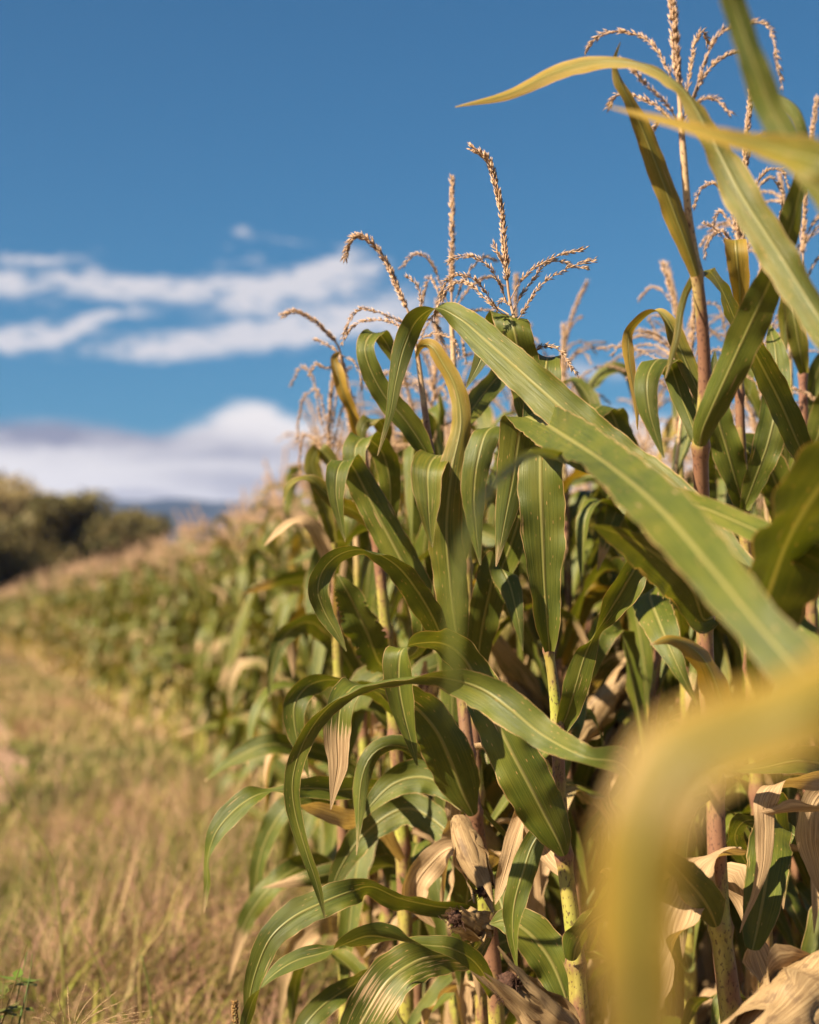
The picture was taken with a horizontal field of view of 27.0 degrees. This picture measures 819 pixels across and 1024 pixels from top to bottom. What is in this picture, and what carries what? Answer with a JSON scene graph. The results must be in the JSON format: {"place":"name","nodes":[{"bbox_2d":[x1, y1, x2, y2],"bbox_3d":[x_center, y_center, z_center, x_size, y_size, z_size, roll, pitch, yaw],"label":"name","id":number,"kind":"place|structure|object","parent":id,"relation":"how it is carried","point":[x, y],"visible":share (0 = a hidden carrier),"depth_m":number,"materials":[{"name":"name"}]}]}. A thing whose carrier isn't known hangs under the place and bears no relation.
{"place":"outdoors","nodes":[
{"label":"outdoors","id":0,"kind":"place"},
{"bbox_2d":[0,704,36,849],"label":"path","id":1,"kind":"structure","parent":0,"point":[11,757],"depth_m":14.54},
{"bbox_2d":[90,495,291,545],"bbox_3d":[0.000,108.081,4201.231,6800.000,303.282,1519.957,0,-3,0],"label":"hills","id":2,"kind":"structure","parent":0,"point":[210,511],"depth_m":4121.11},
{"bbox_2d":[0,651,735,1023],"bbox_3d":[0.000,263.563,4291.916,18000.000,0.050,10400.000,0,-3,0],"label":"ground","id":3,"kind":"structure","parent":0,"point":[596,1013],"depth_m":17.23,"materials":[{"name":"beige plant"}]},
{"bbox_2d":[0,518,35,581],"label":"tree","id":4,"kind":"object","parent":3,"relation":"on","point":[14,527],"visible":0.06,"depth_m":114.42,"materials":[{"name":"green plant"}]},
{"bbox_2d":[0,944,37,1023],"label":"weed plant","id":5,"kind":"object","parent":3,"relation":"on","point":[4,990],"visible":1,"depth_m":3.06,"materials":[{"name":"green plant"}]},
{"bbox_2d":[0,525,42,593],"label":"tree","id":6,"kind":"object","parent":3,"relation":"on","point":[9,556],"visible":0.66,"depth_m":108.35,"materials":[{"name":"green plant"}]},
{"bbox_2d":[0,469,60,521],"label":"tree","id":7,"kind":"object","parent":3,"relation":"on","point":[13,501],"visible":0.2,"depth_m":139.44,"materials":[{"name":"green plant"}]},
{"bbox_2d":[0,769,65,1023],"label":"tall grass","id":8,"kind":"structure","parent":3,"relation":"on","point":[61,933],"depth_m":4.19,"materials":[{"name":"beige plant"}]},
{"bbox_2d":[0,487,149,589],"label":"tree","id":9,"kind":"object","parent":3,"relation":"on","point":[54,524],"visible":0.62,"depth_m":110.44,"materials":[{"name":"leaf"},{"name":"bark"}]},
{"bbox_2d":[33,984,152,1023],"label":"grass plant","id":10,"kind":"object","parent":3,"relation":"on","point":[89,1016],"depth_m":2.59,"materials":[{"name":"plant"}]},
{"bbox_2d":[85,557,115,695],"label":"maize plant","id":11,"kind":"object","parent":3,"relation":"on","point":[108,601],"visible":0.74,"depth_m":23.09,"materials":[{"name":"green plant"}]},
{"bbox_2d":[89,564,125,709],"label":"maize plant","id":12,"kind":"object","parent":3,"relation":"on","point":[103,670],"visible":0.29,"depth_m":22.44,"materials":[{"name":"green plant"}]},
{"bbox_2d":[99,554,125,714],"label":"maize plant","id":13,"kind":"object","parent":3,"relation":"on","point":[108,636],"visible":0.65,"depth_m":22.12,"materials":[{"name":"green plant"}]},
{"bbox_2d":[94,555,131,716],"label":"maize plant","id":14,"kind":"object","parent":3,"relation":"on","point":[112,609],"visible":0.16,"depth_m":21.41,"materials":[{"name":"green plant"}]},
{"bbox_2d":[98,551,154,732],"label":"maize plant","id":15,"kind":"object","parent":3,"relation":"on","point":[128,587],"visible":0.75,"depth_m":18.50,"materials":[{"name":"green plant"}]},
{"bbox_2d":[108,552,149,723],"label":"maize plant","id":16,"kind":"object","parent":3,"relation":"on","point":[122,593],"visible":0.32,"depth_m":20.07,"materials":[{"name":"green plant"}]},
{"bbox_2d":[109,570,148,725],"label":"maize plant","id":17,"kind":"object","parent":3,"relation":"on","point":[126,602],"visible":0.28,"depth_m":19.63,"materials":[{"name":"green plant"}]},
{"bbox_2d":[109,560,149,721],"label":"maize plant","id":18,"kind":"object","parent":3,"relation":"on","point":[123,673],"visible":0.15,"depth_m":20.38,"materials":[{"name":"green plant"}]},
{"bbox_2d":[104,541,159,726],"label":"maize plant","id":19,"kind":"object","parent":3,"relation":"on","point":[131,573],"visible":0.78,"depth_m":19.82,"materials":[{"name":"green plant"}]},
{"bbox_2d":[103,507,176,565],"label":"tree","id":20,"kind":"object","parent":3,"relation":"on","point":[150,524],"visible":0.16,"depth_m":115.32,"materials":[{"name":"leaf"},{"name":"bark"}]},
{"bbox_2d":[118,535,185,740],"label":"maize plant","id":21,"kind":"object","parent":3,"relation":"on","point":[152,577],"visible":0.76,"depth_m":17.23,"materials":[{"name":"green plant"}]},
{"bbox_2d":[128,541,181,735],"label":"maize plant","id":22,"kind":"object","parent":3,"relation":"on","point":[135,636],"visible":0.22,"depth_m":18.06,"materials":[{"name":"green plant"}]},
{"bbox_2d":[124,538,186,738],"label":"maize plant","id":23,"kind":"object","parent":3,"relation":"on","point":[135,653],"visible":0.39,"depth_m":17.34,"materials":[{"name":"green plant"}]},
{"bbox_2d":[138,882,180,1022],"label":"tall grass","id":24,"kind":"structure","parent":3,"relation":"on","point":[139,976],"depth_m":4.00,"materials":[{"name":"beige plant"}]},
{"bbox_2d":[131,556,191,744],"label":"maize plant","id":25,"kind":"object","parent":3,"relation":"on","point":[154,620],"visible":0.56,"depth_m":16.20,"materials":[{"name":"green plant"}]},
{"bbox_2d":[134,535,192,743],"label":"maize plant","id":26,"kind":"object","parent":3,"relation":"on","point":[158,617],"visible":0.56,"depth_m":16.58,"materials":[{"name":"green plant"}]},
{"bbox_2d":[136,555,192,742],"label":"maize plant","id":27,"kind":"object","parent":3,"relation":"on","point":[157,659],"visible":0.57,"depth_m":16.27,"materials":[{"name":"green plant"}]},
{"bbox_2d":[139,552,195,752],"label":"maize plant","id":28,"kind":"object","parent":3,"relation":"on","point":[168,615],"visible":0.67,"depth_m":15.83,"materials":[{"name":"green plant"}]},
{"bbox_2d":[152,547,193,747],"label":"maize plant","id":29,"kind":"object","parent":3,"relation":"on","point":[179,590],"visible":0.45,"depth_m":15.94,"materials":[{"name":"green plant"}]},
{"bbox_2d":[142,531,207,745],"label":"maize plant","id":30,"kind":"object","parent":3,"relation":"on","point":[193,568],"visible":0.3,"depth_m":15.53,"materials":[{"name":"green plant"}]},
{"bbox_2d":[141,525,213,754],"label":"maize plant","id":31,"kind":"object","parent":3,"relation":"on","point":[169,645],"visible":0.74,"depth_m":15.30,"materials":[{"name":"green plant"}]},
{"bbox_2d":[140,552,217,755],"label":"maize plant","id":32,"kind":"object","parent":3,"relation":"on","point":[174,651],"visible":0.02,"depth_m":15.26,"materials":[{"name":"green plant"}]},
{"bbox_2d":[156,532,209,753],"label":"maize plant","id":33,"kind":"object","parent":3,"relation":"on","point":[190,577],"visible":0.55,"depth_m":14.90,"materials":[{"name":"green plant"}]},
{"bbox_2d":[177,550,214,743],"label":"maize plant","id":34,"kind":"object","parent":3,"relation":"on","point":[180,687],"visible":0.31,"depth_m":14.94,"materials":[{"name":"green plant"}]},
{"bbox_2d":[161,524,235,765],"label":"maize plant","id":35,"kind":"object","parent":3,"relation":"on","point":[194,636],"visible":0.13,"depth_m":13.46,"materials":[{"name":"green plant"}]},
{"bbox_2d":[183,534,214,760],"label":"maize plant","id":36,"kind":"object","parent":3,"relation":"on","point":[199,608],"visible":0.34,"depth_m":14.32,"materials":[{"name":"green plant"}]},
{"bbox_2d":[189,526,237,760],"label":"maize plant","id":37,"kind":"object","parent":3,"relation":"on","point":[211,584],"visible":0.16,"depth_m":13.97,"materials":[{"name":"green plant"}]},
{"bbox_2d":[185,519,247,785],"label":"maize plant","id":38,"kind":"object","parent":3,"relation":"on","point":[220,570],"visible":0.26,"depth_m":12.20,"materials":[{"name":"green plant"}]},
{"bbox_2d":[195,544,237,768],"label":"maize plant","id":39,"kind":"object","parent":3,"relation":"on","point":[215,600],"visible":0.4,"depth_m":12.77,"materials":[{"name":"green plant"}]},
{"bbox_2d":[189,500,264,740],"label":"maize plant","id":40,"kind":"object","parent":3,"relation":"on","point":[209,566],"visible":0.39,"depth_m":12.54,"materials":[{"name":"green plant"}]},
{"bbox_2d":[187,517,268,790],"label":"maize plant","id":41,"kind":"object","parent":3,"relation":"on","point":[223,745],"visible":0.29,"depth_m":10.80,"materials":[{"name":"green plant"}]},
{"bbox_2d":[182,491,276,796],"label":"maize plant","id":42,"kind":"object","parent":3,"relation":"on","point":[211,689],"visible":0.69,"depth_m":10.37,"materials":[{"name":"green plant"}]},
{"bbox_2d":[208,503,262,787],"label":"maize plant","id":43,"kind":"object","parent":3,"relation":"on","point":[213,654],"visible":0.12,"depth_m":12.10,"materials":[{"name":"green plant"}]},
{"bbox_2d":[207,472,280,760],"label":"maize plant","id":44,"kind":"object","parent":3,"relation":"on","point":[213,745],"visible":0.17,"depth_m":11.19,"materials":[{"name":"green plant"}]},
{"bbox_2d":[191,508,300,803],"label":"maize plant","id":45,"kind":"object","parent":3,"relation":"on","point":[250,639],"visible":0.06,"depth_m":9.62,"materials":[{"name":"green plant"}]},
{"bbox_2d":[215,498,279,787],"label":"maize plant","id":46,"kind":"object","parent":3,"relation":"on","point":[218,661],"visible":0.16,"depth_m":11.83,"materials":[{"name":"green plant"}]},
{"bbox_2d":[173,501,329,939],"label":"maize plant","id":47,"kind":"object","parent":3,"relation":"on","point":[240,720],"visible":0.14,"depth_m":6.69,"materials":[{"name":"green plant"}]},
{"bbox_2d":[204,481,300,820],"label":"maize plant","id":48,"kind":"object","parent":3,"relation":"on","point":[222,623],"visible":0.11,"depth_m":9.20,"materials":[{"name":"green plant"}]},
{"bbox_2d":[198,459,309,773],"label":"maize plant","id":49,"kind":"object","parent":3,"relation":"on","point":[253,556],"visible":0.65,"depth_m":8.33,"materials":[{"name":"green plant"}]},
{"bbox_2d":[227,473,293,793],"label":"maize plant","id":50,"kind":"object","parent":3,"relation":"on","point":[266,600],"visible":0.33,"depth_m":9.80,"materials":[{"name":"green plant"}]},
{"bbox_2d":[230,485,291,823],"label":"maize plant","id":51,"kind":"object","parent":3,"relation":"on","point":[262,574],"visible":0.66,"depth_m":9.79,"materials":[{"name":"green plant"}]},
{"bbox_2d":[222,475,308,775],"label":"maize plant","id":52,"kind":"object","parent":3,"relation":"on","point":[255,679],"visible":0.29,"depth_m":8.70,"materials":[{"name":"green plant"}]},
{"bbox_2d":[229,446,306,828],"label":"maize plant","id":53,"kind":"object","parent":3,"relation":"on","point":[270,547],"visible":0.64,"depth_m":9.36,"materials":[{"name":"green plant"}]},
{"bbox_2d":[230,484,307,784],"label":"maize plant","id":54,"kind":"object","parent":3,"relation":"on","point":[276,597],"visible":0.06,"depth_m":8.64,"materials":[{"name":"green plant"}]},
{"bbox_2d":[248,480,309,674],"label":"maize plant","id":55,"kind":"object","parent":3,"relation":"on","point":[285,544],"visible":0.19,"depth_m":7.66,"materials":[{"name":"green plant"}]},
{"bbox_2d":[215,395,348,943],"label":"maize plant","id":56,"kind":"object","parent":3,"relation":"on","point":[243,662],"visible":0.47,"depth_m":6.33,"materials":[{"name":"green plant"}]},
{"bbox_2d":[261,472,323,887],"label":"maize plant","id":57,"kind":"object","parent":3,"relation":"on","point":[306,655],"visible":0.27,"depth_m":7.15,"materials":[{"name":"green plant"}]},
{"bbox_2d":[253,457,341,895],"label":"maize plant","id":58,"kind":"object","parent":3,"relation":"on","point":[287,678],"visible":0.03,"depth_m":6.75,"materials":[{"name":"green plant"}]},
{"bbox_2d":[205,407,401,1022],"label":"maize plant","id":59,"kind":"object","parent":3,"relation":"on","point":[260,898],"visible":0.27,"depth_m":3.82,"materials":[{"name":"green plant"}]},
{"bbox_2d":[276,409,335,890],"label":"maize plant","id":60,"kind":"object","parent":3,"relation":"on","point":[309,510],"visible":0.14,"depth_m":7.32,"materials":[{"name":"green plant"}]},
{"bbox_2d":[264,364,361,1021],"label":"maize plant","id":61,"kind":"object","parent":3,"relation":"on","point":[324,540],"visible":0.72,"depth_m":3.69,"materials":[{"name":"green plant"}]},
{"bbox_2d":[247,389,408,1016],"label":"maize plant","id":62,"kind":"object","parent":3,"relation":"on","point":[292,652],"visible":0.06,"depth_m":4.17,"materials":[{"name":"green plant"}]},
{"bbox_2d":[279,395,390,972],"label":"maize plant","id":63,"kind":"object","parent":3,"relation":"on","point":[314,836],"visible":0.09,"depth_m":6.15,"materials":[{"name":"green plant"}]},
{"bbox_2d":[0,442,672,751],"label":"maize field","id":64,"kind":"structure","parent":3,"relation":"on","point":[40,621],"depth_m":30.84,"materials":[{"name":"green plant"}]},
{"bbox_2d":[285,418,389,921],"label":"maize plant","id":65,"kind":"object","parent":3,"relation":"on","point":[316,709],"visible":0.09,"depth_m":5.31,"materials":[{"name":"green plant"}]},
{"bbox_2d":[243,461,436,1023],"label":"maize plant","id":66,"kind":"object","parent":3,"relation":"on","point":[294,578],"visible":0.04,"depth_m":4.54,"materials":[{"name":"green plant"}]},
{"bbox_2d":[279,359,421,926],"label":"maize plant","id":67,"kind":"object","parent":3,"relation":"on","point":[289,602],"visible":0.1,"depth_m":5.23,"materials":[{"name":"green plant"}]},
{"bbox_2d":[282,400,420,934],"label":"maize plant","id":68,"kind":"object","parent":3,"relation":"on","point":[287,831],"visible":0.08,"depth_m":5.33,"materials":[{"name":"green plant"}]},
{"bbox_2d":[203,308,510,1023],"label":"maize plant","id":69,"kind":"object","parent":3,"relation":"on","point":[373,506],"visible":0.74,"depth_m":3.11,"materials":[{"name":"green plant"}]},
{"bbox_2d":[240,231,505,1023],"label":"maize plant","id":70,"kind":"object","parent":3,"relation":"on","point":[446,770],"visible":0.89,"depth_m":2.83,"materials":[{"name":"green plant"}]},
{"bbox_2d":[337,297,475,1023],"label":"maize plant","id":71,"kind":"object","parent":3,"relation":"on","point":[349,918],"visible":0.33,"depth_m":3.62,"materials":[{"name":"green plant"}]},
{"bbox_2d":[308,378,508,994],"bbox_3d":[0.035,0.651,4.115,0.286,2.006,0.803,-2,-4,35],"label":"maize plant","id":72,"kind":"object","parent":3,"relation":"on","point":[330,840],"visible":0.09,"depth_m":4.03,"materials":[{"name":"green plant"}]},
{"bbox_2d":[301,409,524,976],"bbox_3d":[0.012,0.608,4.963,0.355,2.086,0.853,2,-4,-30],"label":"maize plant","id":73,"kind":"object","parent":3,"relation":"on","point":[324,766],"visible":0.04,"depth_m":5.01,"materials":[{"name":"green plant"}]},
{"bbox_2d":[262,376,599,1023],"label":"maize plant","id":74,"kind":"object","parent":3,"relation":"on","point":[362,705],"visible":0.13,"depth_m":3.65,"materials":[{"name":"green plant"}]},
{"bbox_2d":[374,391,524,1023],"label":"maize plant","id":75,"kind":"object","parent":3,"relation":"on","point":[399,632],"visible":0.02,"depth_m":4.60,"materials":[{"name":"green plant"}]},
{"bbox_2d":[340,320,574,1023],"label":"maize plant","id":76,"kind":"object","parent":3,"relation":"on","point":[508,632],"visible":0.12,"depth_m":4.18,"materials":[{"name":"green plant"}]},
{"bbox_2d":[181,756,775,1023],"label":"dead leaves","id":77,"kind":"object","parent":3,"relation":"on","point":[700,974],"depth_m":5.35,"materials":[{"name":"brown plant"}]},
{"bbox_2d":[404,323,581,1023],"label":"maize plant","id":78,"kind":"object","parent":3,"relation":"on","point":[552,912],"visible":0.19,"depth_m":4.34,"materials":[{"name":"green plant"}]},
{"bbox_2d":[398,173,609,1023],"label":"maize plant","id":79,"kind":"object","parent":3,"relation":"on","point":[494,590],"visible":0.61,"depth_m":3.02,"materials":[{"name":"green plant"}]},
{"bbox_2d":[284,142,769,1023],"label":"maize plant","id":80,"kind":"object","parent":3,"relation":"on","point":[516,730],"visible":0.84,"depth_m":2.56,"materials":[{"name":"green plant"}]},
{"bbox_2d":[504,392,577,972],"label":"maize plant","id":81,"kind":"object","parent":3,"relation":"on","point":[555,901],"visible":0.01,"depth_m":4.52,"materials":[{"name":"green plant"}]},
{"bbox_2d":[381,272,703,1023],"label":"maize plant","id":82,"kind":"object","parent":3,"relation":"on","point":[607,699],"visible":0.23,"depth_m":3.68,"materials":[{"name":"green plant"}]},
{"bbox_2d":[485,410,632,1016],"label":"maize plant","id":83,"kind":"object","parent":3,"relation":"on","point":[603,579],"visible":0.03,"depth_m":4.79,"materials":[{"name":"green plant"}]},
{"bbox_2d":[472,280,669,1002],"bbox_3d":[0.355,0.595,3.963,0.806,2.276,0.278,2,-4,-27],"label":"maize plant","id":84,"kind":"object","parent":3,"relation":"on","point":[511,664],"visible":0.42,"depth_m":4.00,"materials":[{"name":"green plant"}]},
{"bbox_2d":[377,0,818,1023],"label":"maize plant","id":85,"kind":"object","parent":3,"relation":"on","point":[683,766],"visible":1,"depth_m":1.53,"materials":[{"name":"green plant"}]},
{"bbox_2d":[402,321,794,1023],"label":"maize plant","id":86,"kind":"object","parent":3,"relation":"on","point":[610,663],"visible":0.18,"depth_m":3.86,"materials":[{"name":"green plant"}]},
{"bbox_2d":[577,482,636,747],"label":"maize plant","id":87,"kind":"object","parent":3,"relation":"on","point":[627,739],"visible":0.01,"depth_m":4.99,"materials":[{"name":"green plant"}]},
{"bbox_2d":[539,382,676,1019],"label":"maize plant","id":88,"kind":"object","parent":3,"relation":"on","point":[632,525],"visible":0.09,"depth_m":5.06,"materials":[{"name":"green plant"}]},
{"bbox_2d":[584,452,692,723],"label":"maize plant","id":89,"kind":"object","parent":3,"relation":"on","point":[674,683],"visible":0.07,"depth_m":4.54,"materials":[{"name":"green plant"}]},
{"bbox_2d":[543,367,734,1011],"bbox_3d":[0.625,0.649,4.675,0.816,2.262,0.458,0,-3,-2],"label":"maize plant","id":90,"kind":"object","parent":3,"relation":"on","point":[669,433],"visible":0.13,"depth_m":4.68,"materials":[{"name":"green plant"}]},
{"bbox_2d":[539,288,757,932],"bbox_3d":[0.506,0.564,3.374,0.360,2.075,0.698,1,1,32],"label":"maize plant","id":91,"kind":"object","parent":3,"relation":"on","point":[615,514],"visible":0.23,"depth_m":3.34,"materials":[{"name":"green plant"}]},
{"bbox_2d":[577,260,747,1023],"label":"maize plant","id":92,"kind":"object","parent":3,"relation":"on","point":[657,615],"visible":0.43,"depth_m":3.26,"materials":[{"name":"green plant"}]},
{"bbox_2d":[583,402,756,1019],"bbox_3d":[0.739,0.643,4.166,0.361,2.067,0.628,2,-4,-28],"label":"maize plant","id":93,"kind":"object","parent":3,"relation":"on","point":[722,653],"visible":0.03,"depth_m":4.00,"materials":[{"name":"green plant"}]},
{"bbox_2d":[607,260,750,1003],"bbox_3d":[0.692,0.523,3.999,0.391,2.250,0.757,-2,-2,6],"label":"maize plant","id":94,"kind":"object","parent":3,"relation":"on","point":[736,799],"visible":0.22,"depth_m":3.96,"materials":[{"name":"green plant"}]},
{"bbox_2d":[602,396,798,1001],"bbox_3d":[0.773,0.685,3.753,0.750,2.022,0.380,0,-4,-4],"label":"maize plant","id":95,"kind":"object","parent":3,"relation":"on","point":[767,518],"visible":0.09,"depth_m":3.77,"materials":[{"name":"green plant"}]},
{"bbox_2d":[584,0,818,1023],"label":"maize plant","id":96,"kind":"object","parent":3,"relation":"on","point":[787,992],"visible":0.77,"depth_m":2.28,"materials":[{"name":"green plant"}]},
{"bbox_2d":[697,404,757,1023],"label":"maize plant","id":97,"kind":"object","parent":3,"relation":"on","point":[702,1014],"visible":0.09,"depth_m":4.34,"materials":[{"name":"green plant"}]},
{"bbox_2d":[665,98,818,1023],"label":"maize plant","id":98,"kind":"object","parent":3,"relation":"on","point":[781,423],"visible":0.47,"depth_m":2.94,"materials":[{"name":"green plant"}]},
{"bbox_2d":[685,265,818,966],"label":"maize plant","id":99,"kind":"object","parent":3,"relation":"on","point":[754,399],"visible":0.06,"depth_m":3.54,"materials":[{"name":"green plant"}]},
{"bbox_2d":[697,172,818,947],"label":"maize plant","id":100,"kind":"object","parent":3,"relation":"on","point":[813,382],"visible":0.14,"depth_m":3.64,"materials":[{"name":"green plant"}]},
{"bbox_2d":[698,94,818,973],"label":"maize plant","id":101,"kind":"object","parent":3,"relation":"on","point":[793,335],"visible":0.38,"depth_m":3.27,"materials":[{"name":"green plant"}]},
{"bbox_2d":[745,387,818,996],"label":"maize plant","id":102,"kind":"object","parent":3,"relation":"on","point":[804,891],"visible":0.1,"depth_m":3.39,"materials":[{"name":"green plant"}]},
{"bbox_2d":[801,879,818,953],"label":"maize plant","id":103,"kind":"object","parent":3,"relation":"on","point":[810,943],"visible":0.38,"depth_m":2.90,"materials":[{"name":"green plant"}]},
{"bbox_2d":[0,0,818,506],"label":"sky","id":104,"kind":"structure","parent":0,"point":[177,177],"materials":[{"name":"blue"}]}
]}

